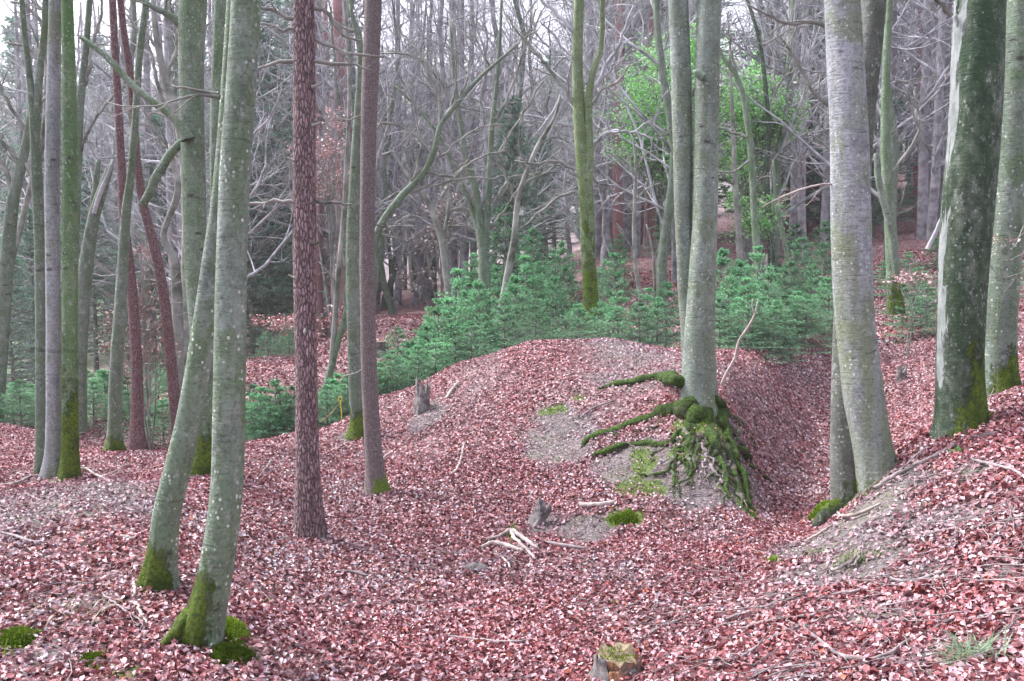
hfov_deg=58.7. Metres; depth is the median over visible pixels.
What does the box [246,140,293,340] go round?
spruce tree
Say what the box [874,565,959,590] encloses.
fallen branch
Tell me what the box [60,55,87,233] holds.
spruce tree
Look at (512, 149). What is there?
spruce tree
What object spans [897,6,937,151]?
slender tree
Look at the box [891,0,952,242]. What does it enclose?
slender tree
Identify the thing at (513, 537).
fallen branch
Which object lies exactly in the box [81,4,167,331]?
slender tree
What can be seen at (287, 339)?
young spruce
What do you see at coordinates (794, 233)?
young spruce
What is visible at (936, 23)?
slender tree
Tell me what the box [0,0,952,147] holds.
sky
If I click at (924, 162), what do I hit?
slender tree
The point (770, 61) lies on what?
pine tree
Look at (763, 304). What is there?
young spruce
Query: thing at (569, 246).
bare tree
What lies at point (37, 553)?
fallen branch
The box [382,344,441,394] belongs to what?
young spruce
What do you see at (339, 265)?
sapling
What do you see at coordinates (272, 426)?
young spruce
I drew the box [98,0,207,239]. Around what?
slender tree
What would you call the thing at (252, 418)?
young spruce
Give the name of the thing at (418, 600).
fallen branch
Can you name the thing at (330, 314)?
beech sapling
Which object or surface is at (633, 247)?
sapling
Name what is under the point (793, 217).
slender tree
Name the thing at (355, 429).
beech tree
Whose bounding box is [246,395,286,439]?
young spruce
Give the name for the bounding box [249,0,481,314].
bare tree
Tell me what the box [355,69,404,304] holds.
bare tree
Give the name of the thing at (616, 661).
tree stump
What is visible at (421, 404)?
tree stump
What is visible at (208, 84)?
slender tree
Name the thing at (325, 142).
slender tree
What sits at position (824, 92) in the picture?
slender tree
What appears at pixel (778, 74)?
bare tree
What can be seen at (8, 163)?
spruce tree
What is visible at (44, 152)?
slender tree
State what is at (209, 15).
slender tree
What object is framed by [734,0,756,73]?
bare tree
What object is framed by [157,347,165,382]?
young spruce
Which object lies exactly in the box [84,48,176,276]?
bare tree
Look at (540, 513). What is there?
tree stump
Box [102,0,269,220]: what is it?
bare tree
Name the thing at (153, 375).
young spruce
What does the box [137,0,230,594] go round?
beech tree
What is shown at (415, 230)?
bare tree
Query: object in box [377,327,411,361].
young spruce
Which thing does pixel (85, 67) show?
bare tree
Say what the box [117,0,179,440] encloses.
pine tree
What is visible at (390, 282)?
bare tree
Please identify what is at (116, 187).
bare tree
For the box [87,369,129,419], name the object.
young spruce
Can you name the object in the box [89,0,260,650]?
beech tree
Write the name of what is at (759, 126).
green tree
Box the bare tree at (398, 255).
[318,0,471,314]
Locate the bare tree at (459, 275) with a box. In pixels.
[403,0,566,277]
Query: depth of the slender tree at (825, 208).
29.72 m
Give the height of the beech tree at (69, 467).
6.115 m
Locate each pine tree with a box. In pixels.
[109,0,148,449]
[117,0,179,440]
[249,0,383,541]
[273,1,357,326]
[275,0,355,339]
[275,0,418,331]
[277,1,392,238]
[283,0,386,159]
[328,9,394,144]
[332,4,434,149]
[593,1,668,76]
[633,0,654,246]
[637,0,662,243]
[642,24,665,238]
[744,0,810,245]
[757,0,823,232]
[897,1,921,216]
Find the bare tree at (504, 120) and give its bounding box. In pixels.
[476,6,557,262]
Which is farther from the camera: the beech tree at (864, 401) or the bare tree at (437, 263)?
the bare tree at (437, 263)
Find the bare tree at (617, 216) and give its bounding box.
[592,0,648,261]
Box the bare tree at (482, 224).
[380,0,573,338]
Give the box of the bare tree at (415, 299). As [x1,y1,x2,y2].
[330,0,503,305]
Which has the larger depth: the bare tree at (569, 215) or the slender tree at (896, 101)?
the slender tree at (896, 101)
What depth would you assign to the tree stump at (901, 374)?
12.53 m
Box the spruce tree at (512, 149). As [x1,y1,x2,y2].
[450,94,557,296]
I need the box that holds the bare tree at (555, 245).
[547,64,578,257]
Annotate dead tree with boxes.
[78,159,114,431]
[160,144,184,393]
[925,219,939,249]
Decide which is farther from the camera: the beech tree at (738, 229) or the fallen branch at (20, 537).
the beech tree at (738, 229)
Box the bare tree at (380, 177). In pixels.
[378,69,408,291]
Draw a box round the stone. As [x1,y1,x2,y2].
[464,562,487,573]
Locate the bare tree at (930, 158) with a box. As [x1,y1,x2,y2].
[873,1,952,204]
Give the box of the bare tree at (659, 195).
[594,0,746,271]
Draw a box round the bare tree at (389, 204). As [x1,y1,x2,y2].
[324,68,432,258]
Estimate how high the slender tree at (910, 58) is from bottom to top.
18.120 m
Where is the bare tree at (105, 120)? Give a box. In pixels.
[87,53,116,300]
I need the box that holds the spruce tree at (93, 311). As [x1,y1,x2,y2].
[60,158,157,372]
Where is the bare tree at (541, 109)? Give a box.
[519,47,576,221]
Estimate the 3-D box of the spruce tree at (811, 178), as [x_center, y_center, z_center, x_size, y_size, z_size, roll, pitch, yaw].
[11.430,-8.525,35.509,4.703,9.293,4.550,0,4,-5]
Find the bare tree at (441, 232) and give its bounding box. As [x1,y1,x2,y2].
[376,149,475,319]
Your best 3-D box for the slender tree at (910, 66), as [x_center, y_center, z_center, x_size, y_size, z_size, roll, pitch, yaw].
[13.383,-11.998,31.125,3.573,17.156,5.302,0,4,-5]
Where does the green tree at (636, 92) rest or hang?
on the ground
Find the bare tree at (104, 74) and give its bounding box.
[74,0,157,256]
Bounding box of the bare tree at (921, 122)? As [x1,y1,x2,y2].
[893,93,948,172]
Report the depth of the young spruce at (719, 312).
12.49 m
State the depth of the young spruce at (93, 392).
14.69 m
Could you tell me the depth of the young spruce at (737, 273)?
15.40 m
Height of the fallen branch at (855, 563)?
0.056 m
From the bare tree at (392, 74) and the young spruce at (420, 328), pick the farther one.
the bare tree at (392, 74)
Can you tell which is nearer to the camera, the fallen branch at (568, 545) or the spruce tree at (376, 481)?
the fallen branch at (568, 545)
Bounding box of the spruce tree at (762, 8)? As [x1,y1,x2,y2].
[718,0,819,213]
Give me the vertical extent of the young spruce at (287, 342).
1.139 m
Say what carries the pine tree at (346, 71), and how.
on the ground
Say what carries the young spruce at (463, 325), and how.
on the ground
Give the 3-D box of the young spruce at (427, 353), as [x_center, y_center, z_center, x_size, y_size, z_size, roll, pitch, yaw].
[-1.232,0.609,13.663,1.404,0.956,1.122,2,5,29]
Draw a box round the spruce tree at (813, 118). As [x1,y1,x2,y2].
[759,0,878,220]
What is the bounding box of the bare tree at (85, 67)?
[34,0,126,254]
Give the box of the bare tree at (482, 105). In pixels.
[375,0,578,308]
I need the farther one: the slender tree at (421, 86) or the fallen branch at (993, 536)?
the slender tree at (421, 86)
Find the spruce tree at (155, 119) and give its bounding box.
[88,113,178,362]
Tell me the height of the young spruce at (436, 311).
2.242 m
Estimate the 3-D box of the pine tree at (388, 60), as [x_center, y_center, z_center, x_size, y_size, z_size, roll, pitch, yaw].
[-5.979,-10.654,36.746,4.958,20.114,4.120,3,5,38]
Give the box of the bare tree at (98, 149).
[60,43,132,268]
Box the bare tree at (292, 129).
[267,5,382,245]
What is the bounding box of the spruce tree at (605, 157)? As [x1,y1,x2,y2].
[552,4,731,217]
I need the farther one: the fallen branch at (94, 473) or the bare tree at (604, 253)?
the bare tree at (604, 253)
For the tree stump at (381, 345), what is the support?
on the ground
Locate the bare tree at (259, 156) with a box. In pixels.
[204,19,291,299]
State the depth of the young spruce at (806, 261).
18.91 m
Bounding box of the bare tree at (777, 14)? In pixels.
[719,0,903,272]
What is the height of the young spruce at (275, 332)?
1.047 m
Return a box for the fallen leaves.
[0,245,1023,680]
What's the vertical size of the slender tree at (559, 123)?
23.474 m
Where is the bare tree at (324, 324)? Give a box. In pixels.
[255,2,355,331]
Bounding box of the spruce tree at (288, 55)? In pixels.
[206,0,389,322]
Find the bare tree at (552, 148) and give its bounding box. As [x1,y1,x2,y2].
[522,50,569,237]
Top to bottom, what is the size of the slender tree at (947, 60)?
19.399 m
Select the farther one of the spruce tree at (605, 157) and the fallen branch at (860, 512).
the spruce tree at (605, 157)
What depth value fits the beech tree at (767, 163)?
21.65 m
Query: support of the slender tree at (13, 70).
on the ground
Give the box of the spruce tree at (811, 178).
[758,2,825,227]
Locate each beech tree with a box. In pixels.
[19,0,48,473]
[38,0,61,478]
[56,0,81,480]
[79,0,212,476]
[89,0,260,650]
[103,0,149,450]
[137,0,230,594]
[210,0,225,351]
[316,0,392,440]
[492,0,672,334]
[580,0,773,513]
[718,10,780,308]
[718,48,749,294]
[742,0,897,497]
[746,0,810,286]
[772,160,794,289]
[830,0,886,504]
[874,0,949,314]
[929,0,1006,441]
[985,0,1023,395]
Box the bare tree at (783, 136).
[688,0,949,276]
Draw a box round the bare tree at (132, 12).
[0,0,209,373]
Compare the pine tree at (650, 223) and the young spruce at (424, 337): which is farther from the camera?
the pine tree at (650, 223)
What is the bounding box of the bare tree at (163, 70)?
[109,0,189,364]
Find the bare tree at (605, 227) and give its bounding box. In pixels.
[486,0,730,268]
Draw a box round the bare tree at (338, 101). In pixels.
[271,0,402,294]
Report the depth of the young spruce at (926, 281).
16.94 m
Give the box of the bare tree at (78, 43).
[8,0,120,255]
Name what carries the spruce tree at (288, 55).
on the ground
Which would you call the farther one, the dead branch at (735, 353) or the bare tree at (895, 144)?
the bare tree at (895, 144)
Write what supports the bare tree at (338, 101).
on the ground
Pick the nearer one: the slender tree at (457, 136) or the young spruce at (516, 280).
the young spruce at (516, 280)
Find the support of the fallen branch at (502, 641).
on the ground
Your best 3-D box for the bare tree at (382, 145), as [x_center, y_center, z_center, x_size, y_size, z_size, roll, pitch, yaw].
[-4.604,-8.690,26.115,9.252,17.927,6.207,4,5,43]
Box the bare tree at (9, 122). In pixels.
[0,75,44,239]
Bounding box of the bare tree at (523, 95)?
[468,24,540,225]
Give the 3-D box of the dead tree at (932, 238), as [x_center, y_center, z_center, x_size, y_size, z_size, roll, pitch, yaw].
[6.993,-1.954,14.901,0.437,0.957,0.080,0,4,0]
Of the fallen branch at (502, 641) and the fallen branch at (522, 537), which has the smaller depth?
the fallen branch at (502, 641)
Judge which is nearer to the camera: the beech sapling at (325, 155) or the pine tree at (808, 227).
the beech sapling at (325, 155)
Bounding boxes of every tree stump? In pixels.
[376,341,388,357]
[412,375,430,414]
[527,497,551,526]
[587,641,642,680]
[896,362,906,382]
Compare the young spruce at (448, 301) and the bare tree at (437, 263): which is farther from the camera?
the bare tree at (437, 263)
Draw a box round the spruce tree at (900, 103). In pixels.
[871,82,928,224]
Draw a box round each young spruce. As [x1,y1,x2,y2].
[0,379,34,427]
[0,389,28,422]
[5,382,34,425]
[5,384,34,424]
[14,384,34,422]
[85,380,128,435]
[87,369,102,407]
[87,369,107,406]
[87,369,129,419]
[87,370,130,419]
[98,376,163,428]
[122,383,169,439]
[126,398,169,447]
[128,355,167,389]
[143,368,167,409]
[146,375,168,412]
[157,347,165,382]
[245,379,292,436]
[245,384,265,441]
[245,386,290,437]
[245,401,268,440]
[246,320,269,356]
[246,394,292,439]
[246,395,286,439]
[246,405,293,440]
[248,330,285,357]
[254,326,289,353]
[268,385,324,432]
[270,326,294,357]
[271,326,294,355]
[278,399,324,431]
[291,384,349,430]
[318,372,348,419]
[318,374,349,426]
[318,378,346,422]
[319,384,349,422]
[345,362,399,412]
[346,350,423,410]
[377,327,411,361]
[377,360,404,395]
[379,340,424,387]
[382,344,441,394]
[383,358,411,390]
[391,353,421,389]
[396,341,425,383]
[399,322,446,371]
[399,338,454,379]
[400,325,429,368]
[403,351,441,386]
[405,298,462,364]
[414,267,488,354]
[415,326,477,377]
[417,297,473,366]
[422,337,462,371]
[423,279,522,361]
[436,289,486,361]
[439,277,477,329]
[443,323,488,363]
[445,252,493,327]
[445,320,496,359]
[459,314,506,361]
[468,202,546,322]
[475,298,528,352]
[478,264,541,344]
[488,274,558,349]
[492,255,563,337]
[493,228,568,312]
[495,299,561,349]
[515,261,563,320]
[521,275,594,338]
[527,240,582,324]
[533,265,582,339]
[545,303,603,338]
[574,301,626,338]
[579,252,648,337]
[586,290,657,344]
[597,266,626,321]
[598,234,638,286]
[608,302,676,345]
[624,287,679,347]
[625,297,680,347]
[636,281,681,348]
[715,247,754,346]
[715,258,778,346]
[715,276,755,348]
[715,297,771,350]
[715,298,754,349]
[716,294,800,363]
[724,267,800,345]
[726,277,779,345]
[726,296,800,360]
[736,245,787,313]
[738,299,814,365]
[756,266,798,337]
[764,294,832,354]
[766,295,825,349]
[767,237,831,303]
[768,291,831,348]
[769,223,820,285]
[769,260,818,335]
[787,290,832,335]
[790,263,833,335]
[797,220,831,294]
[797,242,833,315]
[798,276,833,344]
[873,261,911,296]
[877,284,925,330]
[880,252,928,285]
[884,293,935,343]
[892,283,936,330]
[903,267,936,317]
[919,237,938,267]
[1019,261,1023,297]
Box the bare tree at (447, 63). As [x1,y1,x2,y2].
[413,12,487,172]
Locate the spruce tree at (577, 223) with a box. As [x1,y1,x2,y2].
[545,1,595,235]
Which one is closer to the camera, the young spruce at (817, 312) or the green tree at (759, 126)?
the young spruce at (817, 312)
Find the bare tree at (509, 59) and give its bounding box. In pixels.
[468,1,546,251]
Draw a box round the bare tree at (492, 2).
[430,0,573,272]
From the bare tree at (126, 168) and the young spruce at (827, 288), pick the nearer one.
the young spruce at (827, 288)
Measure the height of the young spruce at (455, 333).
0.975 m
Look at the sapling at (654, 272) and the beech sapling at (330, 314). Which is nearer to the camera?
the beech sapling at (330, 314)
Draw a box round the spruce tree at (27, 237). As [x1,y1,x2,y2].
[6,208,61,392]
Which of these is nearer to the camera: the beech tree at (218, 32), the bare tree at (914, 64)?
the beech tree at (218, 32)
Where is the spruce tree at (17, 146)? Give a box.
[0,84,113,338]
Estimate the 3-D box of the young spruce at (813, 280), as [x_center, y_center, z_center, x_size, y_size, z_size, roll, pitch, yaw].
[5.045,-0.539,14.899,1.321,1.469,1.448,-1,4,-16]
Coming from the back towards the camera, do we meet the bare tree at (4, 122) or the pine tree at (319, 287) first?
the bare tree at (4, 122)
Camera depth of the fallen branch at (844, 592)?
4.28 m
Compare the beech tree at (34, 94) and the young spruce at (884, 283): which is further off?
the young spruce at (884, 283)
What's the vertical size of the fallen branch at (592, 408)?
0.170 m
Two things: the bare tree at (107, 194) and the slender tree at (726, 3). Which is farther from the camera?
the bare tree at (107, 194)
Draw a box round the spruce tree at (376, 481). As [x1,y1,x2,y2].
[329,0,401,496]
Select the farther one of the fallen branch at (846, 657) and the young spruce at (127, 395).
the young spruce at (127, 395)
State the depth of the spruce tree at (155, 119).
32.34 m
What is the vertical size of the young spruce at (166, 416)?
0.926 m
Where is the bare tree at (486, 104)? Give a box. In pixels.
[429,0,539,274]
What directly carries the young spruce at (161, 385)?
on the ground
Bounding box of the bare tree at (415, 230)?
[387,42,434,286]
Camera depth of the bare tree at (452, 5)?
34.52 m
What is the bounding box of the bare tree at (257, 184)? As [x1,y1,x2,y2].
[143,0,341,279]
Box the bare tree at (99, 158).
[61,64,142,322]
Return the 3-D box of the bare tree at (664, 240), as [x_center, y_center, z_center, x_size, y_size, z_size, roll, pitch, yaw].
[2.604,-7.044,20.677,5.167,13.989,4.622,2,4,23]
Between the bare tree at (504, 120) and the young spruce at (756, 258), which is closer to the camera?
the young spruce at (756, 258)
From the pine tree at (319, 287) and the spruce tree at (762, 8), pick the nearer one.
the pine tree at (319, 287)
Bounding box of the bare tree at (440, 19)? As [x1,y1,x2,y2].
[355,0,565,306]
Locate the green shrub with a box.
[718,162,803,294]
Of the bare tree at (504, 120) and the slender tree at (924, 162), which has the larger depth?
the bare tree at (504, 120)
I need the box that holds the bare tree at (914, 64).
[897,0,953,139]
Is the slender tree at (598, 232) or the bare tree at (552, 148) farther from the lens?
the bare tree at (552, 148)
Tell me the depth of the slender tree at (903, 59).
39.32 m
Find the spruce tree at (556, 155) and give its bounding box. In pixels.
[492,77,579,265]
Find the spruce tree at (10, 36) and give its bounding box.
[0,17,107,276]
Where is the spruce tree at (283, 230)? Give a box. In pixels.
[205,0,334,348]
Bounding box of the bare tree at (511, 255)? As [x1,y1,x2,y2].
[484,91,569,350]
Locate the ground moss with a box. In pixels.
[3,369,1023,679]
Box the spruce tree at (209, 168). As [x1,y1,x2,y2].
[204,28,286,305]
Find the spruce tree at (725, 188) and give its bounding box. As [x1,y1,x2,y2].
[642,0,764,217]
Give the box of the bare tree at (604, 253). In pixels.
[541,0,667,267]
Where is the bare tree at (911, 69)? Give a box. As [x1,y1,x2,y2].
[897,0,952,101]
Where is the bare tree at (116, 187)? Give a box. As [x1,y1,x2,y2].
[60,61,164,322]
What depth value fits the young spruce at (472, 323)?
13.40 m
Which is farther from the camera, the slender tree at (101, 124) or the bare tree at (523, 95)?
the bare tree at (523, 95)
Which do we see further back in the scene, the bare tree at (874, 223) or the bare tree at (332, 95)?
the bare tree at (332, 95)
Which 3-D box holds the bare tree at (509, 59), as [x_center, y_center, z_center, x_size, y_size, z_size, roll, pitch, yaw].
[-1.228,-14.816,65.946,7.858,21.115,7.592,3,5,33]
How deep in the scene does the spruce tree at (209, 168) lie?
42.79 m
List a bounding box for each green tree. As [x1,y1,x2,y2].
[561,13,761,249]
[692,54,821,281]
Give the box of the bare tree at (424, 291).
[380,0,504,303]
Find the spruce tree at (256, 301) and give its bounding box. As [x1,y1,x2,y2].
[246,127,293,356]
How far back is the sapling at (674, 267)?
23.83 m
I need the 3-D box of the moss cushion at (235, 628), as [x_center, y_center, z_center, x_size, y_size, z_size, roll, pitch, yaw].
[-1.392,1.424,4.486,0.204,0.136,0.259,-1,4,-17]
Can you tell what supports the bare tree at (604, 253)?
on the ground
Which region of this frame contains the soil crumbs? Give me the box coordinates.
[1,341,1018,665]
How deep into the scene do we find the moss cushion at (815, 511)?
7.86 m
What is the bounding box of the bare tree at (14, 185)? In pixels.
[0,11,87,422]
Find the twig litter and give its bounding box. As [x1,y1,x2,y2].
[0,340,1023,680]
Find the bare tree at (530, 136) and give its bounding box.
[475,0,584,273]
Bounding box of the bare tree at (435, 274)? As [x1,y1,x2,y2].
[376,1,497,298]
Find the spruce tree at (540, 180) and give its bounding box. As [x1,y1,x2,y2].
[498,134,578,295]
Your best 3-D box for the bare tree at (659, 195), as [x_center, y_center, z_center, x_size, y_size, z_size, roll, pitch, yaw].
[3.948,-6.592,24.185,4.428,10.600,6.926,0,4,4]
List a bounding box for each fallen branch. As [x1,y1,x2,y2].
[0,474,38,488]
[0,531,37,545]
[27,547,71,567]
[81,460,127,482]
[85,592,144,637]
[119,534,134,539]
[131,577,137,596]
[135,602,147,623]
[256,458,273,478]
[330,570,368,575]
[410,599,442,601]
[443,381,459,398]
[448,635,532,647]
[450,442,465,473]
[479,540,523,552]
[483,528,539,548]
[500,555,510,568]
[509,529,536,559]
[543,540,586,548]
[579,400,612,418]
[635,602,708,642]
[726,585,800,619]
[731,609,838,663]
[739,600,831,628]
[798,608,954,675]
[804,525,832,541]
[806,588,859,605]
[830,546,860,571]
[831,502,880,517]
[852,542,869,566]
[872,443,956,489]
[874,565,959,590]
[928,527,965,534]
[969,503,1023,554]
[971,458,1021,474]
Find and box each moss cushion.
[0,625,42,650]
[78,650,106,665]
[209,641,260,667]
[224,615,250,643]
[608,508,639,525]
[767,555,779,562]
[808,499,829,520]
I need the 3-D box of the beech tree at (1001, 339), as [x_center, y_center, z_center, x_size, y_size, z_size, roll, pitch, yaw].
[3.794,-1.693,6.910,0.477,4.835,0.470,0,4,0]
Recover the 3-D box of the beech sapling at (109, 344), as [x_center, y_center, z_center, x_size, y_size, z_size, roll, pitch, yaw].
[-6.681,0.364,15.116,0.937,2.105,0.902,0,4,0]
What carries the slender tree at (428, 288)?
on the ground
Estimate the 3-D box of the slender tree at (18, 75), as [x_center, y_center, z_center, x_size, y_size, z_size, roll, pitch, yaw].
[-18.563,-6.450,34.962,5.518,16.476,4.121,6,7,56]
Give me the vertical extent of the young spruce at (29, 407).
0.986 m
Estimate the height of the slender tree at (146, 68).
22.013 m
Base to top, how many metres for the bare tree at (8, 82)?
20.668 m
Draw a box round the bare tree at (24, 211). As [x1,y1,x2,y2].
[5,0,47,257]
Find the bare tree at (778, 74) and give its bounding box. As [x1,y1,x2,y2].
[719,0,825,205]
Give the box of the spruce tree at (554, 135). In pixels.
[519,48,579,248]
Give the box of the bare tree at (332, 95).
[275,2,395,252]
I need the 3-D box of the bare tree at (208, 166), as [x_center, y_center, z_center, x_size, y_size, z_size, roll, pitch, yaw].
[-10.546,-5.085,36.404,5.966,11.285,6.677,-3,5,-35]
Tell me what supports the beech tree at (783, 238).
on the ground
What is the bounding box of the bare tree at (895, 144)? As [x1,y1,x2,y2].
[720,0,953,277]
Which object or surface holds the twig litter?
on the ground
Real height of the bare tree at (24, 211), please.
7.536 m
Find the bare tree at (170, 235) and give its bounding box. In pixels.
[84,0,291,284]
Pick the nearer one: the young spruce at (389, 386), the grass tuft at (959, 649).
the grass tuft at (959, 649)
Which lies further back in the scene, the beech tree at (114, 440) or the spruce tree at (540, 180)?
the spruce tree at (540, 180)
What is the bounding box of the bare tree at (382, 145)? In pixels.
[256,0,488,219]
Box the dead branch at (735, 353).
[720,299,758,386]
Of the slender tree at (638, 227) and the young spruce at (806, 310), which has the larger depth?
the slender tree at (638, 227)
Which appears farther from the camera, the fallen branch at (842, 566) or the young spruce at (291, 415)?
the young spruce at (291, 415)
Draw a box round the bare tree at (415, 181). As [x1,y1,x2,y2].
[375,8,519,305]
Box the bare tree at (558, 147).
[524,0,606,273]
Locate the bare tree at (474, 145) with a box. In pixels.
[427,60,496,260]
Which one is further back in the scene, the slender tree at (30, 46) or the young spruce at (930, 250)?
the slender tree at (30, 46)
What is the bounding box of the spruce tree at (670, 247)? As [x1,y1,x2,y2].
[638,172,692,263]
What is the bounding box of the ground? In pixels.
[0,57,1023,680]
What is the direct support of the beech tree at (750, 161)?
on the ground
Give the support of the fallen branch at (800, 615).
on the ground
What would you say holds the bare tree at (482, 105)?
on the ground
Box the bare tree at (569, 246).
[535,1,594,255]
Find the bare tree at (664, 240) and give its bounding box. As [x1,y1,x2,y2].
[520,0,696,310]
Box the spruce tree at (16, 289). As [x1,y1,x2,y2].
[0,237,34,407]
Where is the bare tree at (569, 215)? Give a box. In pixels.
[512,0,691,240]
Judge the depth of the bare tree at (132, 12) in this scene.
30.15 m
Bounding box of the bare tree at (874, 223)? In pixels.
[780,0,949,237]
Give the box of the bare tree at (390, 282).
[328,0,523,308]
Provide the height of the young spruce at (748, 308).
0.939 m
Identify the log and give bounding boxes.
[812,499,844,526]
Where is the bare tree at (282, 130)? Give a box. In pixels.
[263,0,381,268]
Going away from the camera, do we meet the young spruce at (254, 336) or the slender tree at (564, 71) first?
the young spruce at (254, 336)
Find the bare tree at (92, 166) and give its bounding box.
[61,125,132,319]
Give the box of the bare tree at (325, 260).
[161,0,446,332]
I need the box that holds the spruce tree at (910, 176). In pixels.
[897,122,931,204]
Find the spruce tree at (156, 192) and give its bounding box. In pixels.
[133,107,178,324]
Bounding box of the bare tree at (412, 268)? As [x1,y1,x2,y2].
[355,0,487,292]
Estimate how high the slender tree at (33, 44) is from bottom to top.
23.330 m
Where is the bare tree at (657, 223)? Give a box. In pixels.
[632,3,692,242]
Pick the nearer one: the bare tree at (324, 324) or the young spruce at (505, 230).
the young spruce at (505, 230)
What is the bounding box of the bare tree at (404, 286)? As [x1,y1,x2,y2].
[379,38,444,289]
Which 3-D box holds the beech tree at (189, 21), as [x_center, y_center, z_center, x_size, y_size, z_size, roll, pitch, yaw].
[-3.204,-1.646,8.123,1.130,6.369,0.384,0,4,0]
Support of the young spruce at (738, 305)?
on the ground
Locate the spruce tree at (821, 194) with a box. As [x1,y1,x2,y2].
[807,151,876,224]
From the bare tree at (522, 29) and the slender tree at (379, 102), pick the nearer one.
the bare tree at (522, 29)
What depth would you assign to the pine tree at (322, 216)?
28.67 m
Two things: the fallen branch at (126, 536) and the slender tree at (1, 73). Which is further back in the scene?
the slender tree at (1, 73)
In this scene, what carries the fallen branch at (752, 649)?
on the ground
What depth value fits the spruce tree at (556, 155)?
37.87 m
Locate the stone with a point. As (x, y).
(479, 566)
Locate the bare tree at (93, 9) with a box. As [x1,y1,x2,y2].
[60,0,158,289]
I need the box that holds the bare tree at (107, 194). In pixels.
[61,108,114,279]
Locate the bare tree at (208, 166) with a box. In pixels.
[204,82,292,235]
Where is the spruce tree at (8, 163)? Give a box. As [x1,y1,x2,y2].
[0,128,22,350]
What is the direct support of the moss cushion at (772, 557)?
on the ground
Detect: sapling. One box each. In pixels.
[87,299,130,385]
[91,236,187,450]
[251,308,318,363]
[253,99,379,330]
[316,0,350,378]
[317,296,343,350]
[318,260,346,390]
[386,184,473,317]
[607,139,664,321]
[646,224,673,297]
[660,167,676,281]
[877,264,931,357]
[990,225,1023,399]
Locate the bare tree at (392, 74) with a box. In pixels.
[336,29,402,249]
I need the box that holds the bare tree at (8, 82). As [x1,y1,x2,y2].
[0,38,90,132]
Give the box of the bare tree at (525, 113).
[483,44,550,229]
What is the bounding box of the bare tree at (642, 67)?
[547,7,691,184]
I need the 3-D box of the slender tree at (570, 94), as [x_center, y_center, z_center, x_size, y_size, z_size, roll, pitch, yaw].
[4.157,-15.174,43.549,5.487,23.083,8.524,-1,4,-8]
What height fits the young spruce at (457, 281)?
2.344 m
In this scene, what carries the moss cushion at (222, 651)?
on the ground
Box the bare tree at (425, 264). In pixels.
[375,3,479,282]
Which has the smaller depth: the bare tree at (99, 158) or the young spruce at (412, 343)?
the young spruce at (412, 343)
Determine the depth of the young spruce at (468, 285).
19.89 m
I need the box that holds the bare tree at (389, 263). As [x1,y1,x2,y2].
[380,51,426,296]
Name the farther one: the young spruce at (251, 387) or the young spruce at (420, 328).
the young spruce at (420, 328)
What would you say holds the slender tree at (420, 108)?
on the ground
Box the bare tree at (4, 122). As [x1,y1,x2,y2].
[0,107,12,181]
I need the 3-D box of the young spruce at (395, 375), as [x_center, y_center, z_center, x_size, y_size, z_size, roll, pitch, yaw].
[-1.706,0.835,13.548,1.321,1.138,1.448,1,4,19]
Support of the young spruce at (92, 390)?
on the ground
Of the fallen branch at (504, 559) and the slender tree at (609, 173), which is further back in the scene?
the slender tree at (609, 173)
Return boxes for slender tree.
[0,0,61,317]
[0,0,99,373]
[0,0,102,308]
[0,0,106,317]
[0,4,34,153]
[0,5,60,244]
[0,7,112,301]
[0,14,24,234]
[0,48,29,346]
[0,63,17,232]
[5,3,60,192]
[13,0,97,329]
[60,0,163,365]
[61,2,118,325]
[75,1,209,363]
[75,5,115,335]
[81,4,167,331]
[88,0,268,312]
[93,0,253,310]
[96,40,116,266]
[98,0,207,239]
[129,22,211,202]
[131,0,286,275]
[161,0,211,209]
[178,5,257,219]
[275,0,342,283]
[324,3,404,288]
[361,0,403,281]
[375,0,446,304]
[382,0,464,261]
[391,0,494,299]
[392,0,442,243]
[398,0,514,289]
[398,0,525,287]
[404,0,486,235]
[407,1,425,255]
[417,3,539,267]
[419,1,505,288]
[423,4,504,265]
[425,0,481,285]
[436,0,481,267]
[462,0,723,204]
[491,1,652,258]
[525,0,693,251]
[527,0,605,167]
[533,0,647,209]
[543,1,667,194]
[548,0,728,258]
[549,0,658,259]
[551,8,605,187]
[569,0,658,248]
[603,6,744,245]
[604,0,753,208]
[633,5,725,246]
[645,1,737,174]
[722,0,811,250]
[723,4,757,138]
[724,0,780,154]
[735,1,872,250]
[736,0,912,248]
[747,0,829,260]
[751,2,821,222]
[786,0,950,179]
[807,2,916,171]
[811,7,953,222]
[813,0,915,137]
[871,23,913,209]
[872,0,951,230]
[876,7,952,148]
[877,3,916,170]
[879,8,914,186]
[890,0,952,239]
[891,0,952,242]
[897,1,951,144]
[897,2,934,139]
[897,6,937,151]
[898,0,951,221]
[907,2,952,126]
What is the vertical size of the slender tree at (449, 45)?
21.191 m
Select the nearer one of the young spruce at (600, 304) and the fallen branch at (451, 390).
the fallen branch at (451, 390)
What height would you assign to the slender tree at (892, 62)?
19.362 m
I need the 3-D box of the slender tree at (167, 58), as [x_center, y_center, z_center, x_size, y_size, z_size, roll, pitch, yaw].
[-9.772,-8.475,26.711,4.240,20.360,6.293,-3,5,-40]
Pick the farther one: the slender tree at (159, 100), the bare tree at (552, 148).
the bare tree at (552, 148)
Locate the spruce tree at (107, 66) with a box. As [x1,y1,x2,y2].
[60,37,133,300]
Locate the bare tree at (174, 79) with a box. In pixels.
[17,0,348,304]
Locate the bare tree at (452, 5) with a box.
[406,0,528,292]
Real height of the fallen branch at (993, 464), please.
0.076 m
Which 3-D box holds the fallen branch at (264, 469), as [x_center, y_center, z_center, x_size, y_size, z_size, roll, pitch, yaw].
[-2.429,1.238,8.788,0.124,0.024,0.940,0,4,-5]
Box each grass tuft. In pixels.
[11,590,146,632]
[800,542,837,557]
[826,545,873,569]
[923,624,1020,675]
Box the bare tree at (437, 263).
[393,77,491,277]
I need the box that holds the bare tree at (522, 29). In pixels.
[456,0,639,304]

